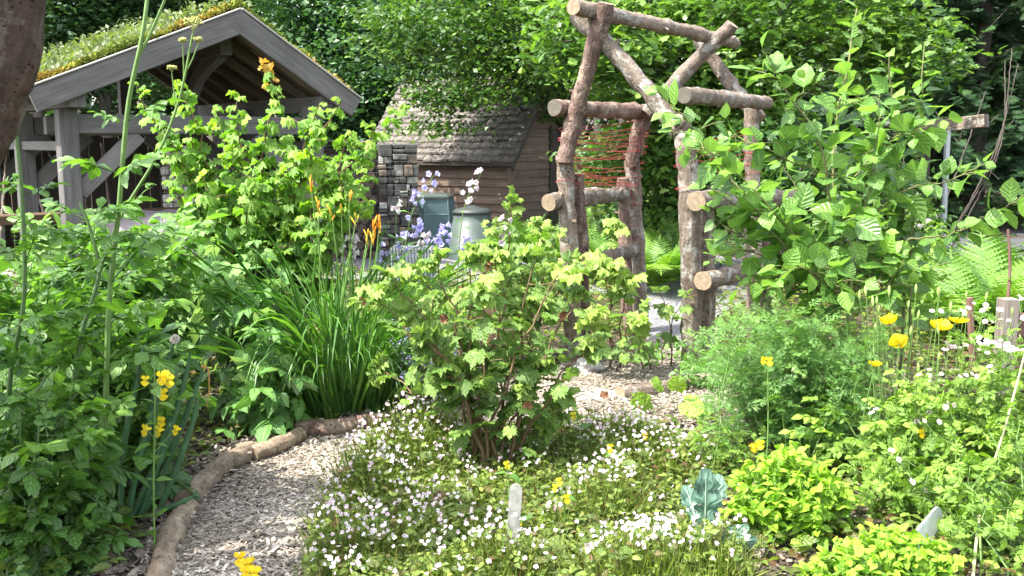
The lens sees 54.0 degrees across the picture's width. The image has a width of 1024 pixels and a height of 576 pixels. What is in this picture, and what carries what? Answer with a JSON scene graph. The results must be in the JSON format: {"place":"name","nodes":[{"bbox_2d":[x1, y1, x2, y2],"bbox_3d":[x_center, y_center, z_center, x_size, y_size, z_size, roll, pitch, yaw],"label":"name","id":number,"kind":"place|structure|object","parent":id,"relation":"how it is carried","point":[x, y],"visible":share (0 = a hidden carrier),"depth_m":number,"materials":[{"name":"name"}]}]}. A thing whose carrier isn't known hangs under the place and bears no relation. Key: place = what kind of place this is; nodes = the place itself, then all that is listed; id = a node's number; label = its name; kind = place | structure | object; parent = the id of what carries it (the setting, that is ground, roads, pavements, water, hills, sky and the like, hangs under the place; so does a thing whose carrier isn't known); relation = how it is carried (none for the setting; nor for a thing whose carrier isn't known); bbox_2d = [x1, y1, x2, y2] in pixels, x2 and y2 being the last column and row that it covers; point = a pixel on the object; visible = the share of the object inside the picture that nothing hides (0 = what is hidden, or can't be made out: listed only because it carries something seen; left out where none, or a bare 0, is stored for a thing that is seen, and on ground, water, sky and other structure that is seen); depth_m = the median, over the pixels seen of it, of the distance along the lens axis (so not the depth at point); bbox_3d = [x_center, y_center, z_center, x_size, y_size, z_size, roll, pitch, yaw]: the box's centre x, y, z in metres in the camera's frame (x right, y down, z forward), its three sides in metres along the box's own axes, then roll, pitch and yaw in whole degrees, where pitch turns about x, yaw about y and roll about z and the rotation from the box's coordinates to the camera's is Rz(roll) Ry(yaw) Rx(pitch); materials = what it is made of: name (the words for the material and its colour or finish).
{"place":"outdoors","nodes":[
{"label":"outdoors","id":0,"kind":"place"},
{"bbox_2d":[1,255,745,341],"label":"gravel path","id":1,"kind":"structure","parent":0,"point":[671,297],"depth_m":10.34,"materials":[{"name":"grey gravel"}]},
{"bbox_2d":[159,145,204,209],"bbox_3d":[-4.128,-1.042,12.669,0.452,1.503,0.362,1,8,8],"label":"stone gabion","id":2,"kind":"object","parent":1,"relation":"on","point":[166,171],"visible":0.14,"depth_m":12.51,"materials":[{"name":"stone"}]},
{"bbox_2d":[324,140,384,258],"bbox_3d":[-2.195,-1.182,13.425,1.011,1.561,0.492,-1,8,-4],"label":"log gabion","id":3,"kind":"object","parent":1,"relation":"on","point":[371,194],"visible":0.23,"depth_m":13.31,"materials":[{"name":"brown wood"}]},
{"bbox_2d":[377,143,418,259],"bbox_3d":[-1.494,-1.132,13.208,0.530,1.524,0.452,-1,8,-8],"label":"stone gabion","id":4,"kind":"object","parent":1,"relation":"on","point":[398,167],"visible":0.77,"depth_m":13.01,"materials":[{"name":"stone"}]},
{"bbox_2d":[417,193,454,254],"bbox_3d":[-1.137,-0.903,14.017,0.775,0.841,0.816,0,8,0],"label":"compost bin","id":5,"kind":"object","parent":1,"relation":"on","point":[436,210],"visible":0.36,"depth_m":13.71,"materials":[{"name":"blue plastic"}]},
{"bbox_2d":[448,205,493,260],"bbox_3d":[-0.530,-0.739,13.333,0.640,0.710,0.640,0,8,0],"label":"compost bin","id":6,"kind":"object","parent":1,"relation":"on","point":[474,216],"visible":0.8,"depth_m":13.10,"materials":[{"name":"grey plastic"}]},
{"bbox_2d":[474,210,557,270],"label":"fern","id":7,"kind":"object","parent":1,"relation":"on","point":[525,229],"visible":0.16,"depth_m":11.78,"materials":[{"name":"green plant"}]},
{"bbox_2d":[559,220,617,285],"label":"fern","id":8,"kind":"object","parent":1,"relation":"on","point":[594,245],"visible":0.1,"depth_m":11.10,"materials":[{"name":"green plant"}]},
{"bbox_2d":[644,231,735,292],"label":"fern","id":9,"kind":"object","parent":1,"relation":"on","point":[661,271],"visible":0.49,"depth_m":10.12,"materials":[{"name":"green plant"}]},
{"bbox_2d":[645,210,744,281],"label":"fern","id":10,"kind":"object","parent":1,"relation":"on","point":[672,230],"visible":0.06,"depth_m":11.29,"materials":[{"name":"green plant"}]},
{"bbox_2d":[180,346,725,575],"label":"wood chip path","id":11,"kind":"structure","parent":0,"point":[639,370],"depth_m":6.17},
{"bbox_2d":[171,339,732,575],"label":"wood chips","id":12,"kind":"object","parent":11,"relation":"on","point":[285,469],"visible":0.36,"depth_m":4.42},
{"bbox_2d":[251,427,306,460],"bbox_3d":[-1.184,0.790,5.094,0.111,0.097,0.396,4,9,25],"label":"edging log","id":13,"kind":"object","parent":12,"relation":"on","point":[276,445],"visible":0.92,"depth_m":5.03,"materials":[{"name":"brown wood"}]},
{"bbox_2d":[295,411,395,436],"bbox_3d":[-0.896,0.742,5.423,0.553,0.108,0.146,-3,9,-22],"label":"edging log","id":14,"kind":"object","parent":12,"relation":"on","point":[324,427],"visible":0.62,"depth_m":5.35,"materials":[{"name":"brown wood"}]},
{"bbox_2d":[573,357,604,373],"bbox_3d":[0.522,0.524,6.840,0.214,0.100,0.168,0,8,0],"label":"stone","id":15,"kind":"object","parent":12,"relation":"on","point":[582,364],"visible":0.7,"depth_m":6.78,"materials":[{"name":"stone"}]},
{"bbox_2d":[615,285,693,369],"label":"currant bush","id":16,"kind":"object","parent":12,"relation":"on","point":[665,311],"visible":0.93,"depth_m":6.53,"materials":[{"name":"green plant"}]},
{"bbox_2d":[572,217,652,371],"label":"currant bush","id":17,"kind":"object","parent":11,"relation":"on","point":[614,272],"visible":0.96,"depth_m":6.42,"materials":[{"name":"green plant"}]},
{"bbox_2d":[614,375,689,398],"bbox_3d":[0.863,0.623,6.149,0.531,0.130,0.121,-5,10,-30],"label":"fallen log","id":18,"kind":"object","parent":11,"relation":"on","point":[626,391],"visible":0.41,"depth_m":6.05,"materials":[{"name":"brown wood"}]},
{"bbox_2d":[630,374,711,417],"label":"broad leaf seedling","id":19,"kind":"object","parent":11,"relation":"on","point":[642,398],"visible":0.69,"depth_m":5.63,"materials":[{"name":"green plant"}]},
{"bbox_2d":[1,99,1023,575],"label":"ground","id":20,"kind":"structure","parent":0,"point":[557,345],"depth_m":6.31,"materials":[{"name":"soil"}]},
{"bbox_2d":[0,0,46,165],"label":"apple tree","id":21,"kind":"object","parent":20,"relation":"on","point":[22,24],"visible":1,"depth_m":2.89,"materials":[{"name":"brown plant"}]},
{"bbox_2d":[0,136,127,524],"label":"lovage stalk","id":22,"kind":"object","parent":20,"relation":"on","point":[62,318],"visible":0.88,"depth_m":3.63,"materials":[{"name":"green plant"}]},
{"bbox_2d":[0,209,146,441],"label":"lovage plant","id":23,"kind":"object","parent":20,"relation":"on","point":[9,304],"visible":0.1,"depth_m":4.62,"materials":[{"name":"green plant"}]},
{"bbox_2d":[0,325,149,575],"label":"lovage plant","id":24,"kind":"object","parent":20,"relation":"on","point":[58,517],"visible":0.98,"depth_m":3.56,"materials":[{"name":"green plant"}]},
{"bbox_2d":[14,196,156,403],"bbox_3d":[-1.581,0.324,3.883,0.525,1.342,0.378,0,8,0],"label":"lovage stalk","id":25,"kind":"object","parent":20,"relation":"on","point":[99,220],"visible":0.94,"depth_m":3.79,"materials":[{"name":"green plant"}]},
{"bbox_2d":[29,0,142,202],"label":"woodland tree","id":26,"kind":"object","parent":20,"relation":"on","point":[60,28],"visible":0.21,"depth_m":19.17,"materials":[{"name":"green plant"}]},
{"bbox_2d":[0,207,179,225],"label":"bench","id":27,"kind":"object","parent":20,"relation":"on","point":[39,216],"visible":0.04,"depth_m":10.60,"materials":[{"name":"grey wood"}]},
{"bbox_2d":[0,16,203,379],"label":"lovage stalk","id":28,"kind":"object","parent":20,"relation":"on","point":[130,324],"visible":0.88,"depth_m":4.09,"materials":[{"name":"green plant"}]},
{"bbox_2d":[0,273,217,515],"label":"lovage plant","id":29,"kind":"object","parent":20,"relation":"on","point":[122,374],"visible":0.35,"depth_m":4.20,"materials":[{"name":"green plant"}]},
{"bbox_2d":[0,188,227,404],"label":"lovage plant","id":30,"kind":"object","parent":20,"relation":"on","point":[158,267],"visible":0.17,"depth_m":5.31,"materials":[{"name":"green plant"}]},
{"bbox_2d":[44,0,206,197],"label":"woodland tree","id":31,"kind":"object","parent":20,"relation":"on","point":[105,96],"visible":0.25,"depth_m":20.21,"materials":[{"name":"green plant"}]},
{"bbox_2d":[39,0,229,517],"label":"lovage stalk","id":32,"kind":"object","parent":20,"relation":"on","point":[160,362],"visible":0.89,"depth_m":3.91,"materials":[{"name":"green plant"}]},
{"bbox_2d":[99,209,197,275],"bbox_3d":[-3.823,-0.444,10.951,1.560,0.816,1.193,0,8,0],"label":"tarpaulin","id":33,"kind":"object","parent":20,"relation":"on","point":[127,222],"visible":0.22,"depth_m":10.59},
{"bbox_2d":[134,368,180,547],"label":"monkey flower","id":34,"kind":"object","parent":20,"relation":"on","point":[158,391],"visible":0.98,"depth_m":3.71,"materials":[{"name":"yellow plant"}]},
{"bbox_2d":[118,334,209,523],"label":"onion clump","id":35,"kind":"object","parent":20,"relation":"on","point":[144,501],"visible":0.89,"depth_m":4.12,"materials":[{"name":"green plant"}]},
{"bbox_2d":[146,498,198,575],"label":"edging log","id":36,"kind":"object","parent":20,"relation":"on","point":[173,528],"visible":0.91,"depth_m":3.79,"materials":[{"name":"brown wood"}]},
{"bbox_2d":[0,0,362,260],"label":"timber shelter","id":37,"kind":"object","parent":20,"relation":"on","point":[238,41],"visible":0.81,"depth_m":11.54,"materials":[{"name":"wood"}]},
{"bbox_2d":[126,208,243,382],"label":"raspberry plant","id":38,"kind":"object","parent":20,"relation":"on","point":[201,248],"visible":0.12,"depth_m":6.30,"materials":[{"name":"green plant"}]},
{"bbox_2d":[115,0,264,111],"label":"woodland tree","id":39,"kind":"object","parent":20,"relation":"on","point":[160,85],"visible":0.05,"depth_m":22.44,"materials":[{"name":"green plant"}]},
{"bbox_2d":[174,441,255,504],"bbox_3d":[-1.355,0.848,4.633,0.132,0.120,0.745,1,8,6],"label":"edging log","id":40,"kind":"object","parent":20,"relation":"on","point":[201,483],"visible":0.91,"depth_m":4.59,"materials":[{"name":"brown wood"}]},
{"bbox_2d":[169,240,309,418],"bbox_3d":[-1.572,0.225,5.890,0.972,1.058,0.793,0,8,0],"label":"raspberry plant","id":41,"kind":"object","parent":20,"relation":"on","point":[211,304],"visible":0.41,"depth_m":5.71,"materials":[{"name":"green plant"}]},
{"bbox_2d":[233,551,261,575],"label":"monkey flower","id":42,"kind":"object","parent":20,"relation":"on","point":[245,565],"visible":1,"depth_m":3.29,"materials":[{"name":"yellow plant"}]},
{"bbox_2d":[127,409,370,575],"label":"chip debris","id":43,"kind":"object","parent":20,"relation":"on","point":[141,553],"visible":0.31,"depth_m":4.27,"materials":[{"name":"brown wood"}]},
{"bbox_2d":[200,304,318,442],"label":"raspberry plant","id":44,"kind":"object","parent":20,"relation":"on","point":[259,415],"visible":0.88,"depth_m":5.24,"materials":[{"name":"green plant"}]},
{"bbox_2d":[127,57,409,322],"bbox_3d":[-1.566,-0.420,6.511,1.756,2.100,0.956,0,8,0],"label":"plant","id":45,"kind":"object","parent":20,"relation":"on","point":[243,190],"visible":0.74,"depth_m":6.34,"materials":[{"name":"green plant"}]},
{"bbox_2d":[165,175,520,418],"bbox_3d":[-0.953,0.035,5.763,2.022,1.382,1.954,0,8,0],"label":"daylily clump","id":46,"kind":"object","parent":20,"relation":"on","point":[338,354],"visible":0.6,"depth_m":5.50,"materials":[{"name":"green plant"}]},
{"bbox_2d":[211,0,479,145],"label":"oak tree","id":47,"kind":"object","parent":20,"relation":"on","point":[333,50],"visible":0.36,"depth_m":18.95,"materials":[{"name":"green plant"}]},
{"bbox_2d":[390,246,436,301],"bbox_3d":[-0.946,-0.132,9.679,0.420,0.555,0.307,0,8,0],"label":"plastic tray","id":48,"kind":"object","parent":20,"relation":"on","point":[411,257],"visible":0.22,"depth_m":9.51,"materials":[{"name":"grey plastic"}]},
{"bbox_2d":[392,171,439,281],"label":"bellflower","id":49,"kind":"object","parent":20,"relation":"on","point":[434,183],"visible":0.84,"depth_m":6.28,"materials":[{"name":"purple plant"}]},
{"bbox_2d":[387,319,464,410],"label":"catmint plant","id":50,"kind":"object","parent":20,"relation":"on","point":[405,362],"visible":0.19,"depth_m":5.68,"materials":[{"name":"green plant"}]},
{"bbox_2d":[430,221,451,316],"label":"bellflower","id":51,"kind":"object","parent":20,"relation":"on","point":[438,238],"visible":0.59,"depth_m":6.31,"materials":[{"name":"purple plant"}]},
{"bbox_2d":[452,167,482,350],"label":"bellflower","id":52,"kind":"object","parent":20,"relation":"on","point":[471,190],"visible":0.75,"depth_m":6.39,"materials":[{"name":"white plant"}]},
{"bbox_2d":[372,77,564,235],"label":"garden shed","id":53,"kind":"structure","parent":20,"relation":"on","point":[515,150],"depth_m":15.38,"materials":[{"name":"wood"}]},
{"bbox_2d":[552,129,559,229],"bbox_3d":[0.772,-1.725,16.454,0.040,1.720,0.720,4,9,27],"label":"door","id":54,"kind":"structure","parent":53,"relation":"in","point":[556,132],"depth_m":16.25,"materials":[{"name":"wood"}]},
{"bbox_2d":[345,240,611,466],"bbox_3d":[-0.150,0.340,4.805,1.268,1.141,0.871,0,8,0],"label":"currant bush","id":55,"kind":"object","parent":20,"relation":"on","point":[468,386],"visible":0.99,"depth_m":4.67,"materials":[{"name":"green plant"}]},
{"bbox_2d":[319,0,659,172],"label":"hawthorn tree","id":56,"kind":"object","parent":20,"relation":"on","point":[467,31],"visible":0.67,"depth_m":13.79,"materials":[{"name":"green plant"}]},
{"bbox_2d":[0,261,1023,575],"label":"ground cover","id":57,"kind":"object","parent":20,"relation":"on","point":[802,543],"visible":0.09,"depth_m":5.33,"materials":[{"name":"green plant"}]},
{"bbox_2d":[506,484,521,567],"bbox_3d":[0.006,0.885,3.631,0.060,0.362,0.031,1,8,8],"label":"plant label","id":58,"kind":"object","parent":20,"relation":"on","point":[515,496],"visible":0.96,"depth_m":3.62,"materials":[{"name":"white plastic"}]},
{"bbox_2d":[4,185,1023,273],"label":"undergrowth","id":59,"kind":"object","parent":20,"relation":"on","point":[932,201],"visible":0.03,"depth_m":18.46,"materials":[{"name":"green plant"}]},
{"bbox_2d":[8,0,1022,190],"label":"forest","id":60,"kind":"object","parent":20,"relation":"on","point":[169,110],"visible":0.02,"depth_m":28.55,"materials":[{"name":"green plant"}]},
{"bbox_2d":[463,185,587,356],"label":"currant bush","id":61,"kind":"object","parent":20,"relation":"on","point":[543,269],"visible":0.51,"depth_m":6.78,"materials":[{"name":"green plant"}]},
{"bbox_2d":[280,391,786,575],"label":"flowers","id":62,"kind":"object","parent":20,"relation":"on","point":[398,459],"visible":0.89,"depth_m":4.05,"materials":[{"name":"green plant"}]},
{"bbox_2d":[545,477,576,534],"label":"monkey flower","id":63,"kind":"object","parent":20,"relation":"on","point":[568,498],"visible":0.81,"depth_m":3.95,"materials":[{"name":"yellow plant"}]},
{"bbox_2d":[539,120,742,266],"bbox_3d":[1.771,-1.026,11.963,2.964,2.150,2.595,0,8,0],"label":"laurel shrub","id":64,"kind":"object","parent":20,"relation":"on","point":[661,207],"visible":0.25,"depth_m":11.66,"materials":[{"name":"green plant"}]},
{"bbox_2d":[603,335,681,366],"bbox_3d":[0.923,0.438,7.107,0.822,0.334,0.479,0,8,0],"label":"herb robert","id":65,"kind":"object","parent":20,"relation":"on","point":[651,350],"visible":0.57,"depth_m":7.14,"materials":[{"name":"green plant"}]},
{"bbox_2d":[542,0,796,372],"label":"log arch","id":66,"kind":"structure","parent":20,"relation":"on","point":[573,197],"depth_m":7.01,"materials":[{"name":"brown wood"}]},
{"bbox_2d":[669,326,742,391],"bbox_3d":[1.174,0.468,6.282,0.476,0.468,0.284,-4,9,-26],"label":"herb robert","id":67,"kind":"object","parent":20,"relation":"on","point":[685,360],"visible":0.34,"depth_m":6.25,"materials":[{"name":"green plant"}]},
{"bbox_2d":[657,468,756,549],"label":"kale seedling","id":68,"kind":"object","parent":20,"relation":"on","point":[707,492],"visible":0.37,"depth_m":3.69,"materials":[{"name":"green plant"}]},
{"bbox_2d":[659,411,774,475],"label":"feverfew plant","id":69,"kind":"object","parent":20,"relation":"on","point":[722,446],"visible":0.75,"depth_m":4.71,"materials":[{"name":"green plant"}]},
{"bbox_2d":[502,0,1007,194],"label":"oak tree","id":70,"kind":"object","parent":20,"relation":"on","point":[887,34],"visible":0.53,"depth_m":10.55,"materials":[{"name":"green plant"}]},
{"bbox_2d":[754,356,781,472],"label":"monkey flower","id":71,"kind":"object","parent":20,"relation":"on","point":[768,363],"visible":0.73,"depth_m":4.24,"materials":[{"name":"green plant"}]},
{"bbox_2d":[665,0,905,192],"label":"hemlock tree","id":72,"kind":"object","parent":20,"relation":"on","point":[807,98],"visible":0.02,"depth_m":19.74,"materials":[{"name":"green plant"}]},
{"bbox_2d":[718,437,863,550],"bbox_3d":[1.099,0.817,3.995,0.514,0.435,0.536,6,10,36],"label":"golden marjoram","id":73,"kind":"object","parent":20,"relation":"on","point":[801,496],"visible":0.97,"depth_m":3.91,"materials":[{"name":"green plant"}]},
{"bbox_2d":[675,290,907,472],"bbox_3d":[1.413,0.427,4.974,1.331,0.882,1.032,0,8,0],"label":"wormwood plant","id":74,"kind":"object","parent":20,"relation":"on","point":[796,360],"visible":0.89,"depth_m":4.80,"materials":[{"name":"green plant"}]},
{"bbox_2d":[643,0,1023,421],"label":"fruit tree","id":75,"kind":"object","parent":20,"relation":"on","point":[850,218],"visible":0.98,"depth_m":5.02,"materials":[{"name":"green plant"}]},
{"bbox_2d":[697,113,975,295],"bbox_3d":[3.255,-0.773,10.347,3.158,2.059,1.958,0,8,0],"label":"laurel shrub","id":76,"kind":"object","parent":20,"relation":"on","point":[769,173],"visible":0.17,"depth_m":10.02,"materials":[{"name":"green plant"}]},
{"bbox_2d":[793,536,909,575],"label":"golden marjoram","id":77,"kind":"object","parent":20,"relation":"on","point":[848,560],"visible":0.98,"depth_m":3.45,"materials":[{"name":"green plant"}]},
{"bbox_2d":[757,284,1023,483],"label":"poppy clump","id":78,"kind":"object","parent":20,"relation":"on","point":[882,424],"visible":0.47,"depth_m":4.57,"materials":[{"name":"green plant"}]},
{"bbox_2d":[785,0,1005,218],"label":"hemlock tree","id":79,"kind":"object","parent":20,"relation":"on","point":[957,153],"visible":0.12,"depth_m":16.52,"materials":[{"name":"green plant"}]},
{"bbox_2d":[817,368,978,504],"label":"feverfew plant","id":80,"kind":"object","parent":20,"relation":"on","point":[925,399],"visible":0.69,"depth_m":4.37,"materials":[{"name":"green plant"}]},
{"bbox_2d":[888,333,907,405],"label":"yellow poppy","id":81,"kind":"object","parent":20,"relation":"on","point":[898,341],"visible":0.75,"depth_m":4.49,"materials":[{"name":"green plant"}]},
{"bbox_2d":[832,521,969,575],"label":"golden marjoram","id":82,"kind":"object","parent":20,"relation":"on","point":[914,556],"visible":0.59,"depth_m":3.52,"materials":[{"name":"green plant"}]},
{"bbox_2d":[837,443,977,529],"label":"feverfew plant","id":83,"kind":"object","parent":20,"relation":"on","point":[894,487],"visible":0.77,"depth_m":4.05,"materials":[{"name":"green plant"}]},
{"bbox_2d":[876,209,960,364],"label":"yarrow plant","id":84,"kind":"object","parent":20,"relation":"on","point":[925,258],"visible":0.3,"depth_m":6.80,"materials":[{"name":"green plant"}]},
{"bbox_2d":[822,0,1023,215],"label":"hemlock tree","id":85,"kind":"object","parent":20,"relation":"on","point":[933,151],"visible":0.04,"depth_m":21.25,"materials":[{"name":"green plant"}]},
{"bbox_2d":[916,507,942,545],"bbox_3d":[1.517,0.917,3.720,0.026,0.127,0.406,7,11,41],"label":"plant label","id":86,"kind":"object","parent":20,"relation":"in","point":[928,525],"visible":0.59,"depth_m":3.78,"materials":[{"name":"white plastic"}]},
{"bbox_2d":[847,0,1023,228],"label":"hemlock tree","id":87,"kind":"object","parent":20,"relation":"on","point":[980,15],"visible":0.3,"depth_m":17.86,"materials":[{"name":"green plant"}]},
{"bbox_2d":[917,114,988,235],"bbox_3d":[5.215,-1.083,12.051,0.188,1.964,0.815,-7,11,-41],"label":"timber gateway","id":88,"kind":"object","parent":20,"relation":"on","point":[974,121],"visible":0.32,"depth_m":11.90,"materials":[{"name":"wood"}]},
{"bbox_2d":[900,246,1007,343],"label":"fern","id":89,"kind":"object","parent":20,"relation":"on","point":[945,286],"visible":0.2,"depth_m":7.83,"materials":[{"name":"green plant"}]},
{"bbox_2d":[888,401,1023,575],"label":"feverfew plant","id":90,"kind":"object","parent":20,"relation":"on","point":[1003,528],"visible":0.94,"depth_m":3.74,"materials":[{"name":"green plant"}]},
{"bbox_2d":[904,4,1023,208],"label":"hemlock tree","id":91,"kind":"object","parent":20,"relation":"on","point":[994,53],"visible":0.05,"depth_m":22.56,"materials":[{"name":"green plant"}]},
{"bbox_2d":[908,230,1023,328],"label":"fern","id":92,"kind":"object","parent":20,"relation":"on","point":[1017,274],"visible":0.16,"depth_m":8.52,"materials":[{"name":"green plant"}]},
{"bbox_2d":[966,297,975,376],"bbox_3d":[2.986,0.385,6.524,0.106,0.657,0.035,0,8,0],"label":"garden stake","id":93,"kind":"object","parent":20,"relation":"on","point":[970,327],"visible":0.45,"depth_m":6.49,"materials":[{"name":"wood"}]},
{"bbox_2d":[927,294,1023,481],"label":"feverfew plant","id":94,"kind":"object","parent":20,"relation":"on","point":[987,381],"visible":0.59,"depth_m":4.55,"materials":[{"name":"green plant"}]},
{"bbox_2d":[936,0,1023,232],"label":"hemlock tree","id":95,"kind":"object","parent":20,"relation":"on","point":[1015,132],"visible":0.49,"depth_m":17.14,"materials":[{"name":"green plant"}]},
{"bbox_2d":[940,246,1023,338],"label":"fern","id":96,"kind":"object","parent":20,"relation":"on","point":[1015,290],"visible":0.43,"depth_m":7.50,"materials":[{"name":"green plant"}]},
{"bbox_2d":[954,227,1023,271],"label":"fern","id":97,"kind":"object","parent":20,"relation":"on","point":[1013,255],"visible":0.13,"depth_m":9.30,"materials":[{"name":"green plant"}]},
{"bbox_2d":[971,355,1023,575],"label":"dry stalk","id":98,"kind":"object","parent":20,"relation":"on","point":[979,516],"visible":0.75,"depth_m":3.81,"materials":[{"name":"plant"}]},
{"bbox_2d":[992,297,1023,396],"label":"wooden post","id":99,"kind":"object","parent":20,"relation":"on","point":[1006,304],"visible":0.43,"depth_m":6.06,"materials":[{"name":"wood"}]},
{"bbox_2d":[729,231,1023,258],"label":"service road","id":100,"kind":"structure","parent":0,"point":[1018,240],"depth_m":15.52,"materials":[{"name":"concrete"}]},
{"bbox_2d":[951,60,1005,246],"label":"leaning branch","id":101,"kind":"object","parent":100,"relation":"on","point":[975,202],"visible":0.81,"depth_m":14.22,"materials":[{"name":"wood"}]},
{"bbox_2d":[946,64,1018,247],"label":"leaning branch","id":102,"kind":"object","parent":100,"relation":"on","point":[968,204],"visible":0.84,"depth_m":14.15,"materials":[{"name":"wood"}]},
{"bbox_2d":[957,48,1012,226],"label":"leaning branch","id":103,"kind":"object","parent":100,"relation":"on","point":[999,140],"visible":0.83,"depth_m":14.20,"materials":[{"name":"wood"}]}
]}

